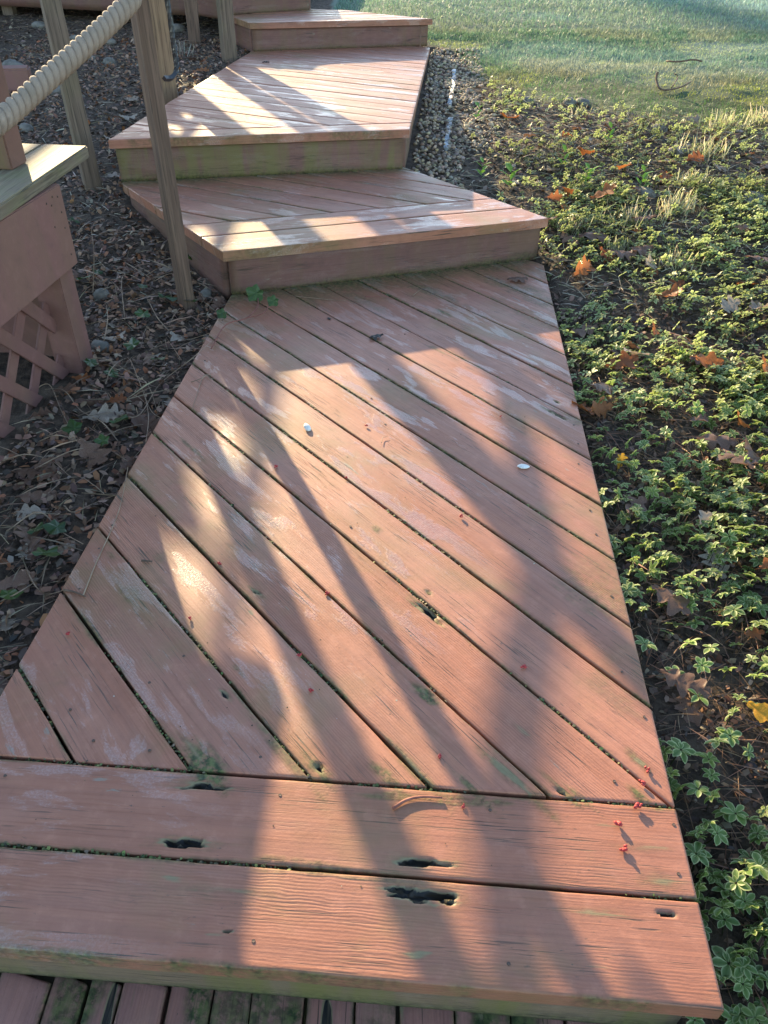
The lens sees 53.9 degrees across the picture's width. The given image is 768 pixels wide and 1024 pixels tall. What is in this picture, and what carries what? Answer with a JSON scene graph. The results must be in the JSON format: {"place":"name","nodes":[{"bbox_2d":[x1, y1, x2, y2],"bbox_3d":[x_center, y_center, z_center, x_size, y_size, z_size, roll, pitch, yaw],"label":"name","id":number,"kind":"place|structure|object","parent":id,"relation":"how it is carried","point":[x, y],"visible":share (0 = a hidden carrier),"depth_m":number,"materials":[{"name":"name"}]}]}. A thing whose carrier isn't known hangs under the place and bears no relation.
{"place":"outdoors","nodes":[
{"label":"outdoors","id":0,"kind":"place"},
{"bbox_2d":[0,0,767,1023],"bbox_3d":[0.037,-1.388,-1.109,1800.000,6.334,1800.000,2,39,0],"label":"ground","id":1,"kind":"structure","parent":0,"point":[658,702],"depth_m":3.05,"materials":[{"name":"plant"}]},
{"bbox_2d":[0,589,23,599],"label":"ivy leaf","id":2,"kind":"object","parent":1,"relation":"on","point":[5,594],"visible":0.95,"depth_m":1.67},
{"bbox_2d":[2,65,31,91],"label":"wooden block","id":3,"kind":"structure","parent":1,"relation":"on","point":[16,76],"depth_m":4.40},
{"bbox_2d":[0,569,35,592],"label":"oak leaf","id":4,"kind":"object","parent":1,"relation":"on","point":[21,576],"visible":0.94,"depth_m":1.72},
{"bbox_2d":[13,478,34,489],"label":"oak leaf","id":5,"kind":"object","parent":1,"relation":"on","point":[26,481],"visible":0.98,"depth_m":2.02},
{"bbox_2d":[19,122,33,132],"bbox_3d":[-1.905,-2.044,4.022,0.073,0.056,0.091,-26,46,-30],"label":"garden stone","id":6,"kind":"object","parent":1,"relation":"on","point":[25,127],"visible":0.84,"depth_m":4.00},
{"bbox_2d":[13,468,41,479],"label":"oak leaf","id":7,"kind":"object","parent":1,"relation":"on","point":[31,473],"visible":1,"depth_m":2.05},
{"bbox_2d":[13,525,42,552],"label":"oak leaf","id":8,"kind":"object","parent":1,"relation":"on","point":[24,534],"visible":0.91,"depth_m":1.82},
{"bbox_2d":[6,488,56,505],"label":"oak leaf","id":9,"kind":"object","parent":1,"relation":"on","point":[32,496],"visible":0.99,"depth_m":1.96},
{"bbox_2d":[14,503,51,520],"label":"oak leaf","id":10,"kind":"object","parent":1,"relation":"on","point":[27,509],"visible":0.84,"depth_m":1.91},
{"bbox_2d":[25,541,45,567],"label":"oak leaf","id":11,"kind":"object","parent":1,"relation":"on","point":[35,549],"visible":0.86,"depth_m":1.80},
{"bbox_2d":[26,406,52,419],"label":"oak leaf","id":12,"kind":"object","parent":1,"relation":"on","point":[41,412],"visible":0.95,"depth_m":2.27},
{"bbox_2d":[34,453,55,475],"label":"oak leaf","id":13,"kind":"object","parent":1,"relation":"on","point":[43,460],"visible":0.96,"depth_m":2.07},
{"bbox_2d":[31,546,59,555],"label":"ivy leaf","id":14,"kind":"object","parent":1,"relation":"on","point":[49,552],"visible":1,"depth_m":1.76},
{"bbox_2d":[0,59,92,438],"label":"lattice pier","id":15,"kind":"structure","parent":1,"relation":"on","point":[41,315],"depth_m":2.22,"materials":[{"name":"wood"}]},
{"bbox_2d":[43,519,66,534],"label":"ivy leaf","id":16,"kind":"object","parent":1,"relation":"on","point":[53,527],"visible":1,"depth_m":1.84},
{"bbox_2d":[47,382,77,393],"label":"oak leaf","id":17,"kind":"object","parent":1,"relation":"on","point":[68,387],"visible":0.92,"depth_m":2.39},
{"bbox_2d":[39,0,102,191],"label":"rail post","id":18,"kind":"object","parent":1,"relation":"on","point":[59,40],"visible":0.67,"depth_m":3.30,"materials":[{"name":"wood"}]},
{"bbox_2d":[75,435,111,468],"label":"oak leaf","id":19,"kind":"object","parent":1,"relation":"on","point":[90,450],"visible":0.99,"depth_m":2.09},
{"bbox_2d":[73,402,124,422],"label":"oak leaf","id":20,"kind":"object","parent":1,"relation":"on","point":[107,416],"visible":1,"depth_m":2.25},
{"bbox_2d":[0,0,198,22],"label":"deck","id":21,"kind":"structure","parent":1,"relation":"on","point":[8,7],"depth_m":6.14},
{"bbox_2d":[90,340,108,352],"bbox_3d":[-0.995,-0.577,2.647,0.076,0.054,0.058,17,41,18],"label":"garden stone","id":22,"kind":"object","parent":1,"relation":"on","point":[101,344],"visible":0.66,"depth_m":2.63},
{"bbox_2d":[93,288,108,302],"bbox_3d":[-1.084,-0.830,2.901,0.063,0.064,0.057,-23,45,-28],"label":"garden stone","id":23,"kind":"object","parent":1,"relation":"on","point":[98,294],"visible":0.85,"depth_m":2.88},
{"bbox_2d":[93,434,108,445],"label":"ivy leaf","id":24,"kind":"object","parent":1,"relation":"on","point":[101,439],"visible":1,"depth_m":2.13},
{"bbox_2d":[102,393,126,402],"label":"oak leaf","id":25,"kind":"object","parent":1,"relation":"on","point":[117,398],"visible":1,"depth_m":2.31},
{"bbox_2d":[113,467,131,484],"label":"oak leaf","id":26,"kind":"object","parent":1,"relation":"on","point":[120,480],"visible":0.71,"depth_m":2.04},
{"bbox_2d":[119,455,134,469],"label":"oak leaf","id":27,"kind":"object","parent":1,"relation":"on","point":[131,459],"visible":0.94,"depth_m":2.06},
{"bbox_2d":[123,337,139,349],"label":"ivy leaf","id":28,"kind":"object","parent":1,"relation":"on","point":[133,342],"visible":1,"depth_m":2.61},
{"bbox_2d":[122,392,144,401],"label":"oak leaf","id":29,"kind":"object","parent":1,"relation":"on","point":[135,398],"visible":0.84,"depth_m":2.35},
{"bbox_2d":[121,412,159,434],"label":"oak leaf","id":30,"kind":"object","parent":1,"relation":"on","point":[143,420],"visible":0.81,"depth_m":2.23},
{"bbox_2d":[131,0,195,311],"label":"rail post","id":31,"kind":"object","parent":1,"relation":"on","point":[146,53],"visible":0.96,"depth_m":2.47,"materials":[{"name":"brown wood"}]},
{"bbox_2d":[0,0,141,136],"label":"rope rail","id":32,"kind":"object","parent":31,"relation":"attached to","point":[21,103],"visible":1,"depth_m":1.95,"materials":[{"name":"fabric"}]},
{"bbox_2d":[149,0,177,104],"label":"rail post","id":33,"kind":"object","parent":1,"relation":"on","point":[158,12],"visible":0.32,"depth_m":4.10,"materials":[{"name":"wood"}]},
{"bbox_2d":[184,0,200,43],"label":"rail post","id":34,"kind":"object","parent":1,"relation":"on","point":[192,19],"visible":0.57,"depth_m":5.43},
{"bbox_2d":[210,296,225,312],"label":"oak leaf","id":35,"kind":"object","parent":1,"relation":"on","point":[219,302],"visible":0.94,"depth_m":2.84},
{"bbox_2d":[216,0,236,62],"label":"rail post","id":36,"kind":"object","parent":1,"relation":"on","point":[227,36],"visible":0.63,"depth_m":4.96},
{"bbox_2d":[108,46,429,181],"bbox_3d":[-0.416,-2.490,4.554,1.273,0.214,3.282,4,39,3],"label":"wooden step","id":37,"kind":"object","parent":1,"relation":"on","point":[364,125],"visible":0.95,"depth_m":3.65,"materials":[{"name":"wood"}]},
{"bbox_2d":[0,972,596,1023],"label":"step","id":38,"kind":"object","parent":1,"relation":"on","point":[30,999],"visible":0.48,"depth_m":1.16,"materials":[{"name":"wood"}]},
{"bbox_2d":[234,9,432,51],"bbox_3d":[-0.455,-3.655,5.731,1.416,0.206,0.837,-13,41,-18],"label":"wooden step","id":39,"kind":"object","parent":1,"relation":"on","point":[309,29],"visible":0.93,"depth_m":5.45,"materials":[{"name":"wood"}]},
{"bbox_2d":[197,0,310,18],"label":"wooden step","id":40,"kind":"object","parent":39,"relation":"on","point":[207,8],"visible":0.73,"depth_m":5.64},
{"bbox_2d":[122,167,547,298],"bbox_3d":[-0.270,-1.296,3.345,1.605,0.208,1.127,-12,41,-16],"label":"wooden step","id":41,"kind":"object","parent":1,"relation":"on","point":[269,232],"visible":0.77,"depth_m":3.05,"materials":[{"name":"wood"}]},
{"bbox_2d":[0,260,723,1023],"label":"deck landing","id":42,"kind":"object","parent":1,"relation":"on","point":[218,840],"visible":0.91,"depth_m":1.40,"materials":[{"name":"wood"}]},
{"bbox_2d":[83,468,127,594],"bbox_3d":[-0.643,0.030,1.778,0.017,0.004,0.468,-1,39,-3],"label":"dry vine","id":43,"kind":"object","parent":42,"relation":"on","point":[105,541],"visible":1,"depth_m":1.72,"materials":[{"name":"plant"}]},
{"bbox_2d":[211,284,278,348],"bbox_3d":[-0.537,-0.689,2.630,0.150,0.070,0.408,19,42,21],"label":"ivy sprig","id":44,"kind":"object","parent":42,"relation":"on","point":[254,292],"visible":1,"depth_m":2.74,"materials":[{"name":"green plant"}]},
{"bbox_2d":[35,53,592,886],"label":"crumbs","id":45,"kind":"object","parent":42,"relation":"on","point":[359,531],"visible":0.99,"depth_m":1.71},
{"bbox_2d":[392,795,441,809],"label":"twig","id":46,"kind":"object","parent":42,"relation":"on","point":[398,804],"visible":1,"depth_m":1.25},
{"bbox_2d":[0,6,767,1020],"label":"leaf mulch","id":47,"kind":"object","parent":1,"relation":"on","point":[128,446],"visible":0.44,"depth_m":2.51,"materials":[{"name":"plant"}]},
{"bbox_2d":[0,615,14,630],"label":"oak leaf","id":48,"kind":"object","parent":47,"relation":"on","point":[3,627],"visible":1,"depth_m":1.63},
{"bbox_2d":[37,465,56,482],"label":"oak leaf","id":49,"kind":"object","parent":47,"relation":"on","point":[49,474],"visible":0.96,"depth_m":2.04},
{"bbox_2d":[61,419,81,433],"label":"ivy leaf","id":50,"kind":"object","parent":47,"relation":"on","point":[74,425],"visible":1,"depth_m":2.18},
{"bbox_2d":[571,325,600,337],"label":"oak leaf","id":51,"kind":"object","parent":47,"relation":"on","point":[582,332],"visible":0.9,"depth_m":2.73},
{"bbox_2d":[591,396,613,418],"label":"oak leaf","id":52,"kind":"object","parent":47,"relation":"on","point":[603,407],"visible":0.99,"depth_m":2.30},
{"bbox_2d":[684,841,711,871],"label":"ground cover plant","id":53,"kind":"object","parent":47,"relation":"on","point":[694,856],"visible":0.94,"depth_m":1.25,"materials":[{"name":"green plant"}]},
{"bbox_2d":[0,12,767,1023],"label":"fallen leaves","id":54,"kind":"object","parent":1,"relation":"on","point":[652,458],"visible":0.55,"depth_m":2.34,"materials":[{"name":"plant"}]},
{"bbox_2d":[444,117,452,150],"bbox_3d":[0.355,-2.095,4.205,0.035,0.089,0.575,5,39,4],"label":"garden edging","id":55,"kind":"object","parent":1,"relation":"on","point":[446,138],"visible":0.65,"depth_m":4.11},
{"bbox_2d":[448,69,455,105],"bbox_3d":[0.445,-2.757,4.926,0.036,0.103,0.944,4,39,4],"label":"garden edging","id":56,"kind":"object","parent":1,"relation":"on","point":[451,90],"visible":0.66,"depth_m":4.89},
{"bbox_2d":[411,47,500,198],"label":"pebbles","id":57,"kind":"object","parent":1,"relation":"on","point":[451,61],"visible":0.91,"depth_m":4.46,"materials":[{"name":"gravel"}]},
{"bbox_2d":[500,163,520,186],"bbox_3d":[0.602,-1.597,3.605,0.113,0.101,0.095,30,46,31],"label":"green sprout","id":58,"kind":"object","parent":1,"relation":"on","point":[509,167],"visible":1,"depth_m":3.61,"materials":[{"name":"green plant"}]},
{"bbox_2d":[333,0,767,137],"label":"lawn grass","id":59,"kind":"structure","parent":1,"relation":"on","point":[682,36],"depth_m":5.97,"materials":[{"name":"plant"}]},
{"bbox_2d":[560,231,578,244],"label":"oak leaf","id":60,"kind":"object","parent":1,"relation":"on","point":[566,237],"visible":0.91,"depth_m":3.26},
{"bbox_2d":[557,212,593,237],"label":"plant","id":61,"kind":"object","parent":1,"relation":"on","point":[575,226],"visible":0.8,"depth_m":3.34,"materials":[{"name":"green plant"}]},
{"bbox_2d":[581,199,594,207],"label":"oak leaf","id":62,"kind":"object","parent":1,"relation":"on","point":[585,204],"visible":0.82,"depth_m":3.53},
{"bbox_2d":[579,163,600,183],"bbox_3d":[0.982,-1.623,3.635,0.111,0.093,0.100,2,39,0],"label":"green sprout","id":63,"kind":"object","parent":1,"relation":"on","point":[590,171],"visible":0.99,"depth_m":3.64,"materials":[{"name":"green plant"}]},
{"bbox_2d":[586,183,616,199],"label":"oak leaf","id":64,"kind":"object","parent":1,"relation":"on","point":[608,189],"visible":1,"depth_m":3.50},
{"bbox_2d":[590,382,614,394],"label":"oak leaf","id":65,"kind":"object","parent":1,"relation":"on","point":[601,386],"visible":0.98,"depth_m":2.35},
{"bbox_2d":[604,234,629,259],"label":"straw clump","id":66,"kind":"object","parent":1,"relation":"on","point":[615,248],"visible":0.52,"depth_m":3.21,"materials":[{"name":"beige plant"}]},
{"bbox_2d":[471,67,767,1023],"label":"ground cover","id":67,"kind":"object","parent":1,"relation":"on","point":[757,833],"visible":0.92,"depth_m":2.37,"materials":[{"name":"green plant"}]},
{"bbox_2d":[571,254,597,277],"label":"oak leaf","id":68,"kind":"object","parent":67,"relation":"on","point":[584,267],"visible":1,"depth_m":3.02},
{"bbox_2d":[572,231,611,244],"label":"oak leaf","id":69,"kind":"object","parent":67,"relation":"on","point":[601,237],"visible":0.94,"depth_m":3.23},
{"bbox_2d":[600,246,615,262],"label":"oak leaf","id":70,"kind":"object","parent":67,"relation":"on","point":[603,253],"visible":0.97,"depth_m":3.14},
{"bbox_2d":[600,350,638,368],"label":"oak leaf","id":71,"kind":"object","parent":67,"relation":"on","point":[626,359],"visible":0.99,"depth_m":2.49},
{"bbox_2d":[604,249,636,260],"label":"oak leaf","id":72,"kind":"object","parent":67,"relation":"on","point":[620,254],"visible":0.95,"depth_m":3.14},
{"bbox_2d":[625,496,646,515],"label":"oak leaf","id":73,"kind":"object","parent":67,"relation":"on","point":[641,500],"visible":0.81,"depth_m":1.91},
{"bbox_2d":[649,283,682,296],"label":"oak leaf","id":74,"kind":"object","parent":67,"relation":"on","point":[675,291],"visible":0.99,"depth_m":2.86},
{"bbox_2d":[648,582,690,615],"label":"oak leaf","id":75,"kind":"object","parent":67,"relation":"on","point":[676,604],"visible":1,"depth_m":1.65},
{"bbox_2d":[686,150,704,161],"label":"oak leaf","id":76,"kind":"object","parent":67,"relation":"on","point":[698,157],"visible":1,"depth_m":3.81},
{"bbox_2d":[698,510,711,523],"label":"oak leaf","id":77,"kind":"object","parent":67,"relation":"on","point":[705,515],"visible":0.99,"depth_m":1.87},
{"bbox_2d":[692,351,723,372],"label":"oak leaf","id":78,"kind":"object","parent":67,"relation":"on","point":[710,358],"visible":0.96,"depth_m":2.48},
{"bbox_2d":[690,433,736,449],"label":"oak leaf","id":79,"kind":"object","parent":67,"relation":"on","point":[722,441],"visible":0.98,"depth_m":2.15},
{"bbox_2d":[719,295,739,312],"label":"oak leaf","id":80,"kind":"object","parent":67,"relation":"on","point":[730,304],"visible":0.98,"depth_m":2.85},
{"bbox_2d":[716,448,759,470],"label":"oak leaf","id":81,"kind":"object","parent":67,"relation":"on","point":[739,459],"visible":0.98,"depth_m":2.07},
{"bbox_2d":[738,696,767,722],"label":"oak leaf","id":82,"kind":"object","parent":67,"relation":"on","point":[760,711],"visible":1,"depth_m":1.42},
{"bbox_2d":[744,627,764,639],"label":"oak leaf","id":83,"kind":"object","parent":67,"relation":"on","point":[755,632],"visible":1,"depth_m":1.59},
{"bbox_2d":[595,197,671,232],"bbox_3d":[1.113,-1.345,3.409,0.294,0.125,0.253,-23,45,-27],"label":"straw clump","id":84,"kind":"object","parent":1,"relation":"on","point":[628,216],"visible":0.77,"depth_m":3.40,"materials":[{"name":"beige plant"}]},
{"bbox_2d":[630,245,653,256],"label":"oak leaf","id":85,"kind":"object","parent":1,"relation":"on","point":[640,250],"visible":1,"depth_m":3.17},
{"bbox_2d":[620,487,664,508],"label":"plant","id":86,"kind":"object","parent":1,"relation":"on","point":[643,494],"visible":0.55,"depth_m":1.97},
{"bbox_2d":[635,186,655,197],"bbox_3d":[1.264,-1.533,3.642,0.082,0.063,0.118,-26,46,-30],"label":"garden stone","id":87,"kind":"object","parent":1,"relation":"on","point":[642,191],"visible":0.65,"depth_m":3.61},
{"bbox_2d":[635,635,656,656],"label":"ground cover plant","id":88,"kind":"object","parent":1,"relation":"on","point":[648,643],"visible":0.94,"depth_m":1.56,"materials":[{"name":"green plant"}]},
{"bbox_2d":[655,72,691,90],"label":"fallen branch","id":89,"kind":"object","parent":1,"relation":"on","point":[657,83],"visible":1,"depth_m":4.88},
{"bbox_2d":[655,186,703,218],"bbox_3d":[1.343,-1.418,3.469,0.232,0.135,0.176,-17,42,-21],"label":"straw clump","id":90,"kind":"object","parent":1,"relation":"on","point":[668,204],"visible":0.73,"depth_m":3.47,"materials":[{"name":"beige plant"}]},
{"bbox_2d":[658,244,704,275],"bbox_3d":[1.246,-1.055,3.137,0.165,0.119,0.183,25,44,27],"label":"straw clump","id":91,"kind":"object","parent":1,"relation":"on","point":[674,264],"visible":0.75,"depth_m":3.14,"materials":[{"name":"beige plant"}]},
{"bbox_2d":[666,737,697,764],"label":"ground cover plant","id":92,"kind":"object","parent":1,"relation":"on","point":[678,744],"visible":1,"depth_m":1.37,"materials":[{"name":"green plant"}]},
{"bbox_2d":[674,692,703,726],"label":"oak leaf","id":93,"kind":"object","parent":1,"relation":"on","point":[696,719],"visible":0.79,"depth_m":1.47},
{"bbox_2d":[650,664,711,704],"bbox_3d":[0.579,0.329,1.481,0.122,0.018,0.069,25,55,26],"label":"oak leaf","id":94,"kind":"object","parent":93,"relation":"on","point":[684,682],"visible":1,"depth_m":1.47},
{"bbox_2d":[675,166,713,187],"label":"straw clump","id":95,"kind":"object","parent":1,"relation":"on","point":[693,179],"visible":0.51,"depth_m":3.69,"materials":[{"name":"beige plant"}]},
{"bbox_2d":[685,1016,704,1023],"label":"ground cover plant","id":96,"kind":"object","parent":1,"relation":"on","point":[699,1020],"visible":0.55,"depth_m":1.09,"materials":[{"name":"green plant"}]},
{"bbox_2d":[688,688,708,706],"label":"ground cover plant","id":97,"kind":"object","parent":1,"relation":"on","point":[695,698],"visible":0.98,"depth_m":1.45,"materials":[{"name":"green plant"}]},
{"bbox_2d":[677,130,735,163],"bbox_3d":[1.683,-1.914,3.958,0.290,0.148,0.204,2,39,0],"label":"straw clump","id":98,"kind":"object","parent":1,"relation":"on","point":[705,150],"visible":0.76,"depth_m":3.95,"materials":[{"name":"beige plant"}]},
{"bbox_2d":[702,768,719,787],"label":"ground cover plant","id":99,"kind":"object","parent":1,"relation":"on","point":[712,776],"visible":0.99,"depth_m":1.35,"materials":[{"name":"green plant"}]},
{"bbox_2d":[698,548,729,580],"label":"oak leaf","id":100,"kind":"object","parent":1,"relation":"on","point":[725,568],"visible":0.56,"depth_m":1.78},
{"bbox_2d":[704,821,727,845],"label":"ground cover plant","id":101,"kind":"object","parent":1,"relation":"on","point":[720,836],"visible":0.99,"depth_m":1.27,"materials":[{"name":"green plant"}]},
{"bbox_2d":[710,908,740,935],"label":"ground cover plant","id":102,"kind":"object","parent":1,"relation":"on","point":[728,922],"visible":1,"depth_m":1.18,"materials":[{"name":"green plant"}]},
{"bbox_2d":[711,946,746,981],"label":"ground cover plant","id":103,"kind":"object","parent":1,"relation":"on","point":[722,958],"visible":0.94,"depth_m":1.14,"materials":[{"name":"green plant"}]},
{"bbox_2d":[716,727,741,748],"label":"ground cover plant","id":104,"kind":"object","parent":1,"relation":"on","point":[725,734],"visible":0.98,"depth_m":1.39,"materials":[{"name":"green plant"}]},
{"bbox_2d":[698,107,764,132],"bbox_3d":[1.939,-2.216,4.266,0.313,0.134,0.234,32,47,32],"label":"straw clump","id":105,"kind":"object","parent":1,"relation":"on","point":[724,121],"visible":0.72,"depth_m":4.27,"materials":[{"name":"beige plant"}]},
{"bbox_2d":[721,1003,743,1023],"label":"ground cover plant","id":106,"kind":"object","parent":1,"relation":"on","point":[725,1013],"visible":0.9,"depth_m":1.11,"materials":[{"name":"green plant"}]},
{"bbox_2d":[720,801,748,825],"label":"ground cover plant","id":107,"kind":"object","parent":1,"relation":"on","point":[741,814],"visible":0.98,"depth_m":1.30,"materials":[{"name":"green plant"}]},
{"bbox_2d":[727,975,753,999],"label":"ground cover plant","id":108,"kind":"object","parent":1,"relation":"on","point":[746,989],"visible":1,"depth_m":1.12,"materials":[{"name":"green plant"}]},
{"bbox_2d":[733,889,756,914],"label":"ground cover plant","id":109,"kind":"object","parent":1,"relation":"on","point":[741,901],"visible":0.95,"depth_m":1.20,"materials":[{"name":"green plant"}]},
{"bbox_2d":[741,432,765,464],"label":"oak leaf","id":110,"kind":"object","parent":1,"relation":"on","point":[753,456],"visible":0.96,"depth_m":2.11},
{"bbox_2d":[742,191,765,205],"bbox_3d":[1.749,-1.478,3.578,0.115,0.070,0.144,9,39,9],"label":"garden stone","id":111,"kind":"object","parent":1,"relation":"on","point":[759,196],"visible":0.43,"depth_m":3.54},
{"bbox_2d":[743,102,767,124],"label":"straw clump","id":112,"kind":"object","parent":1,"relation":"on","point":[765,117],"visible":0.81,"depth_m":4.37,"materials":[{"name":"beige plant"}]},
{"bbox_2d":[746,852,767,887],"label":"ground cover plant","id":113,"kind":"object","parent":1,"relation":"on","point":[758,860],"visible":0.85,"depth_m":1.24,"materials":[{"name":"green plant"}]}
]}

